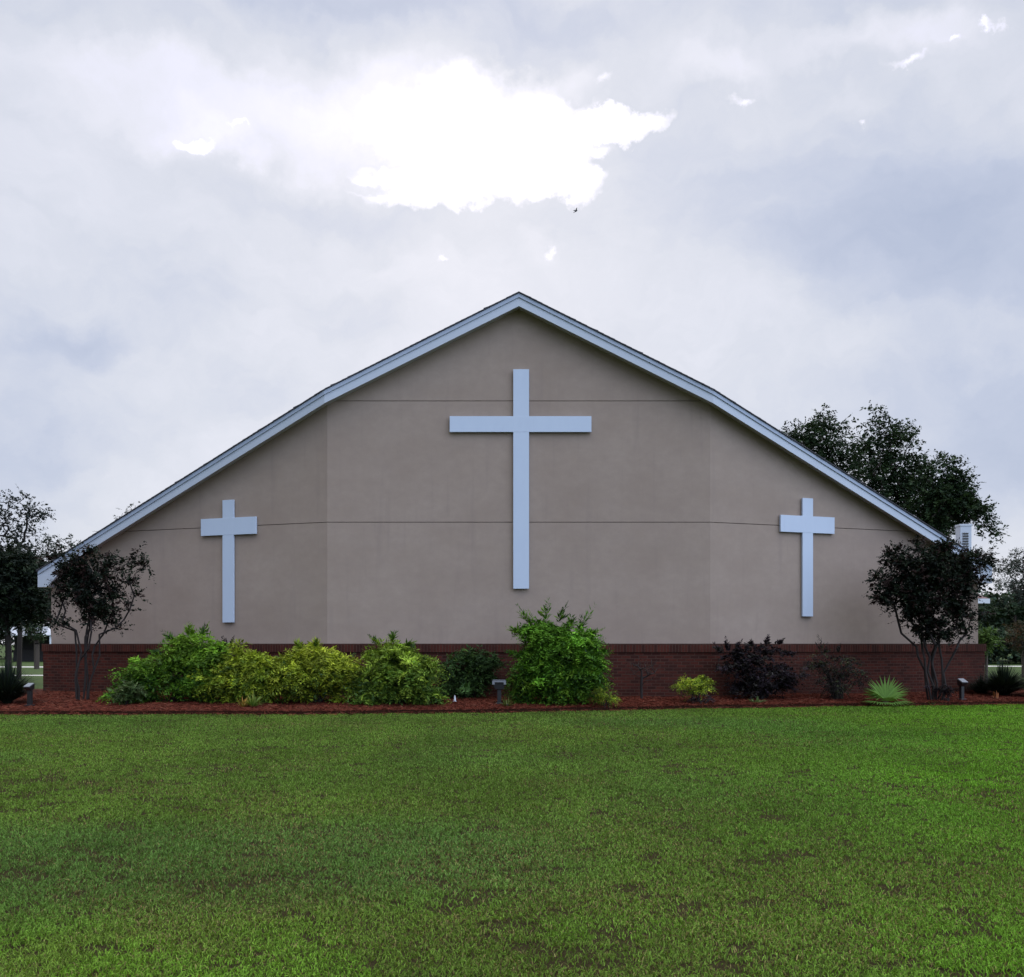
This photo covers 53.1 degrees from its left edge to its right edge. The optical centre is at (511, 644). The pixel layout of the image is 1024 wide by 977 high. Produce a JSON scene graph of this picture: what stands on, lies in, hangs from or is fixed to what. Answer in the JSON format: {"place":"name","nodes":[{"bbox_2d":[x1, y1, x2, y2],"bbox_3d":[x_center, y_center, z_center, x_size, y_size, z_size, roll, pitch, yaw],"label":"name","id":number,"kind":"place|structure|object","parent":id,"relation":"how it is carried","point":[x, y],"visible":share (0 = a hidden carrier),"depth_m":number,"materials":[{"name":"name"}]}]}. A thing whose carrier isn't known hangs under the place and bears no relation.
{"place":"outdoors","nodes":[
{"label":"outdoors","id":0,"kind":"place"},
{"bbox_2d":[0,704,1023,976],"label":"grass","id":1,"kind":"structure","parent":0,"point":[1010,722],"depth_m":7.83,"materials":[{"name":"green plant"}]},
{"bbox_2d":[0,645,1023,714],"bbox_3d":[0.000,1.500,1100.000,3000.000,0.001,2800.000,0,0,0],"label":"ground","id":2,"kind":"structure","parent":0,"point":[38,679],"depth_m":63.30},
{"bbox_2d":[0,531,50,672],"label":"evergreen tree","id":3,"kind":"object","parent":2,"relation":"on","point":[20,592],"visible":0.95,"depth_m":37.64,"materials":[{"name":"green plant"}]},
{"bbox_2d":[0,489,55,677],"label":"broadleaf tree","id":4,"kind":"object","parent":2,"relation":"on","point":[20,527],"visible":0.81,"depth_m":43.94,"materials":[{"name":"green plant"}]},
{"bbox_2d":[11,627,50,661],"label":"carport","id":5,"kind":"object","parent":2,"relation":"on","point":[27,650],"visible":0.25,"depth_m":88.40,"materials":[{"name":"white metal"}]},
{"bbox_2d":[23,620,46,668],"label":"tree","id":6,"kind":"object","parent":2,"relation":"on","point":[36,639],"visible":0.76,"depth_m":61.88,"materials":[{"name":"green plant"}]},
{"bbox_2d":[33,534,77,624],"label":"broadleaf tree","id":7,"kind":"object","parent":2,"relation":"on","point":[49,539],"visible":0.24,"depth_m":51.93,"materials":[{"name":"green plant"}]},
{"bbox_2d":[92,501,140,531],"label":"broadleaf tree","id":8,"kind":"object","parent":2,"relation":"on","point":[124,512],"visible":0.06,"depth_m":59.96,"materials":[{"name":"green plant"}]},
{"bbox_2d":[0,689,1023,715],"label":"mulch bed","id":9,"kind":"object","parent":2,"relation":"on","point":[108,703],"visible":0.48,"depth_m":23.68,"materials":[{"name":"brown plant"}]},
{"bbox_2d":[0,655,51,703],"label":"spiky plant","id":10,"kind":"object","parent":9,"relation":"on","point":[11,687],"visible":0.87,"depth_m":23.44,"materials":[{"name":"green plant"}]},
{"bbox_2d":[23,683,34,706],"bbox_3d":[-10.740,1.129,22.787,0.177,0.533,0.188,0,0,20],"label":"flood light","id":11,"kind":"object","parent":9,"relation":"on","point":[28,687],"visible":0.79,"depth_m":22.76,"materials":[{"name":"black metal"}]},
{"bbox_2d":[35,540,155,699],"bbox_3d":[-10.009,-0.523,24.608,2.866,3.955,1.379,0,0,0],"label":"crape myrtle","id":12,"kind":"object","parent":9,"relation":"on","point":[82,580],"visible":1,"depth_m":24.51,"materials":[{"name":"green plant"}]},
{"bbox_2d":[107,678,148,704],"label":"pale shrub","id":13,"kind":"object","parent":9,"relation":"on","point":[122,695],"visible":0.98,"depth_m":23.21,"materials":[{"name":"green plant"}]},
{"bbox_2d":[95,622,234,703],"bbox_3d":[-8.030,0.634,24.093,3.591,2.375,2.006,0,0,0],"label":"nandina shrub","id":14,"kind":"object","parent":9,"relation":"on","point":[185,656],"visible":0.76,"depth_m":23.72,"materials":[{"name":"green plant"}]},
{"bbox_2d":[221,636,237,655],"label":"sprig plant","id":15,"kind":"object","parent":9,"relation":"on","point":[230,642],"visible":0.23,"depth_m":24.71,"materials":[{"name":"green plant"}]},
{"bbox_2d":[185,638,289,703],"bbox_3d":[-6.126,0.759,23.711,2.741,1.848,1.829,0,0,-23],"label":"nandina shrub","id":16,"kind":"object","parent":9,"relation":"on","point":[242,674],"visible":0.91,"depth_m":23.38,"materials":[{"name":"green plant"}]},
{"bbox_2d":[237,696,249,706],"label":"variegated plant","id":17,"kind":"object","parent":9,"relation":"on","point":[242,704],"visible":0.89,"depth_m":22.47,"materials":[{"name":"green plant"}]},
{"bbox_2d":[240,689,269,706],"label":"variegated plant","id":18,"kind":"object","parent":9,"relation":"on","point":[253,702],"visible":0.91,"depth_m":22.53,"materials":[{"name":"green plant"}]},
{"bbox_2d":[257,637,364,703],"bbox_3d":[-4.586,0.765,23.634,2.733,1.929,1.803,0,0,0],"label":"nandina shrub","id":19,"kind":"object","parent":9,"relation":"on","point":[321,673],"visible":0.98,"depth_m":23.28,"materials":[{"name":"green plant"}]},
{"bbox_2d":[339,630,452,705],"bbox_3d":[-2.639,0.694,23.205,2.581,2.088,1.900,0,0,-24],"label":"nandina shrub","id":20,"kind":"object","parent":9,"relation":"on","point":[392,675],"visible":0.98,"depth_m":22.96,"materials":[{"name":"green plant"}]},
{"bbox_2d":[434,643,511,697],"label":"dark shrub","id":21,"kind":"object","parent":9,"relation":"on","point":[473,674],"visible":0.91,"depth_m":24.58,"materials":[{"name":"green plant"}]},
{"bbox_2d":[492,680,505,703],"bbox_3d":[-0.292,1.097,23.395,0.317,0.576,0.227,0,0,0],"label":"flood light","id":22,"kind":"object","parent":9,"relation":"on","point":[499,685],"visible":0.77,"depth_m":23.32,"materials":[{"name":"black metal"}]},
{"bbox_2d":[500,696,512,705],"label":"plant","id":23,"kind":"object","parent":9,"relation":"on","point":[508,704],"visible":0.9,"depth_m":22.89,"materials":[{"name":"green plant"}]},
{"bbox_2d":[502,597,613,705],"bbox_3d":[1.016,0.355,23.755,2.746,2.902,1.952,0,0,0],"label":"nandina shrub","id":24,"kind":"object","parent":9,"relation":"on","point":[558,664],"visible":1,"depth_m":23.35,"materials":[{"name":"green plant"}]},
{"bbox_2d":[588,686,621,707],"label":"shrub","id":25,"kind":"object","parent":9,"relation":"on","point":[604,695],"visible":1,"depth_m":23.02,"materials":[{"name":"green plant"}]},
{"bbox_2d":[624,655,665,697],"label":"bare shrub","id":26,"kind":"object","parent":9,"relation":"on","point":[641,682],"visible":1,"depth_m":24.87,"materials":[{"name":"brown plant"}]},
{"bbox_2d":[671,674,716,702],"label":"shrub","id":27,"kind":"object","parent":9,"relation":"on","point":[698,683],"visible":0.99,"depth_m":24.11,"materials":[{"name":"green plant"}]},
{"bbox_2d":[687,692,714,704],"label":"groundcover plant","id":28,"kind":"object","parent":9,"relation":"on","point":[708,699],"visible":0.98,"depth_m":23.91,"materials":[{"name":"green plant"}]},
{"bbox_2d":[749,696,766,702],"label":"plant","id":29,"kind":"object","parent":9,"relation":"on","point":[756,700],"visible":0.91,"depth_m":24.23,"materials":[{"name":"green plant"}]},
{"bbox_2d":[711,634,809,698],"bbox_3d":[6.076,0.613,25.046,2.460,1.756,1.464,0,0,0],"label":"loropetalum shrub","id":30,"kind":"object","parent":9,"relation":"on","point":[754,683],"visible":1,"depth_m":24.89,"materials":[{"name":"purple plant"}]},
{"bbox_2d":[801,635,870,699],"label":"loropetalum shrub","id":31,"kind":"object","parent":9,"relation":"on","point":[836,690],"visible":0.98,"depth_m":25.22,"materials":[{"name":"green plant"}]},
{"bbox_2d":[862,675,914,705],"bbox_3d":[8.981,1.105,24.571,1.398,0.769,1.084,0,0,0],"label":"fan palm","id":32,"kind":"object","parent":9,"relation":"on","point":[887,696],"visible":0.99,"depth_m":24.62,"materials":[{"name":"green plant"}]},
{"bbox_2d":[862,531,1004,699],"bbox_3d":[10.435,-0.671,25.380,3.437,4.259,1.525,0,0,0],"label":"crape myrtle","id":33,"kind":"object","parent":9,"relation":"on","point":[917,587],"visible":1,"depth_m":25.24,"materials":[{"name":"green plant"}]},
{"bbox_2d":[923,683,957,701],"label":"groundcover plant","id":34,"kind":"object","parent":9,"relation":"on","point":[947,693],"visible":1,"depth_m":25.18,"materials":[{"name":"green plant"}]},
{"bbox_2d":[957,678,967,699],"bbox_3d":[11.249,1.133,25.584,0.197,0.553,0.212,0,0,-20],"label":"flood light","id":35,"kind":"object","parent":9,"relation":"on","point":[962,683],"visible":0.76,"depth_m":25.56,"materials":[{"name":"black metal"}]},
{"bbox_2d":[957,674,990,692],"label":"spiky plant","id":36,"kind":"object","parent":9,"relation":"on","point":[980,688],"visible":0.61,"depth_m":27.48,"materials":[{"name":"green plant"}]},
{"bbox_2d":[969,659,1023,695],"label":"spiky plant","id":37,"kind":"object","parent":9,"relation":"on","point":[1001,681],"visible":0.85,"depth_m":26.75,"materials":[{"name":"green plant"}]},
{"bbox_2d":[0,701,1023,714],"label":"soil edge","id":38,"kind":"object","parent":2,"relation":"on","point":[457,711],"visible":0.6,"depth_m":22.19,"materials":[{"name":"brown soil"}]},
{"bbox_2d":[0,554,1023,663],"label":"woods","id":39,"kind":"object","parent":2,"relation":"on","point":[1005,613],"visible":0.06,"depth_m":84.40,"materials":[{"name":"green plant"}]},
{"bbox_2d":[36,291,993,696],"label":"church building","id":40,"kind":"structure","parent":2,"relation":"on","point":[376,499],"depth_m":25.67,"materials":[{"name":"paint"}]},
{"bbox_2d":[201,500,256,622],"bbox_3d":[-7.348,-2.155,26.607,1.681,3.179,0.106,0,0,20],"label":"cross","id":41,"kind":"object","parent":40,"relation":"attached to","point":[228,526],"visible":1,"depth_m":26.55,"materials":[{"name":"paint"}]},
{"bbox_2d":[450,369,590,588],"bbox_3d":[0.213,-4.128,25.622,3.541,5.483,0.106,0,0,0],"label":"cross","id":42,"kind":"object","parent":40,"relation":"attached to","point":[520,423],"visible":1,"depth_m":25.57,"materials":[{"name":"paint"}]},
{"bbox_2d":[779,498,834,616],"bbox_3d":[7.655,-2.253,26.595,1.656,3.067,0.106,0,0,-20],"label":"cross","id":43,"kind":"object","parent":40,"relation":"attached to","point":[806,524],"visible":1,"depth_m":26.54,"materials":[{"name":"paint"}]},
{"bbox_2d":[781,403,880,484],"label":"broadleaf tree","id":44,"kind":"object","parent":2,"relation":"on","point":[811,442],"visible":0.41,"depth_m":55.54,"materials":[{"name":"green plant"}]},
{"bbox_2d":[844,400,954,538],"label":"broadleaf tree","id":45,"kind":"object","parent":2,"relation":"on","point":[888,459],"visible":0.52,"depth_m":51.56,"materials":[{"name":"green plant"}]},
{"bbox_2d":[899,449,1009,548],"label":"broadleaf tree","id":46,"kind":"object","parent":2,"relation":"on","point":[948,498],"visible":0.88,"depth_m":47.60,"materials":[{"name":"green plant"}]},
{"bbox_2d":[978,624,1008,680],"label":"bright bush","id":47,"kind":"object","parent":2,"relation":"on","point":[992,640],"visible":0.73,"depth_m":39.85,"materials":[{"name":"green plant"}]},
{"bbox_2d":[976,547,1023,614],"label":"tree","id":48,"kind":"object","parent":2,"relation":"on","point":[1021,579],"visible":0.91,"depth_m":27.05,"materials":[{"name":"green plant"}]},
{"bbox_2d":[992,547,1023,621],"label":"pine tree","id":49,"kind":"object","parent":2,"relation":"on","point":[1015,590],"visible":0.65,"depth_m":84.74,"materials":[{"name":"green plant"}]},
{"bbox_2d":[0,0,1023,644],"label":"sky","id":50,"kind":"structure","parent":0,"point":[216,216],"materials":[{"name":"white"}]},
{"bbox_2d":[1000,620,1023,677],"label":"rusty tree","id":51,"kind":"object","parent":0,"point":[1018,631],"visible":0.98,"depth_m":45.93,"materials":[{"name":"brown plant"}]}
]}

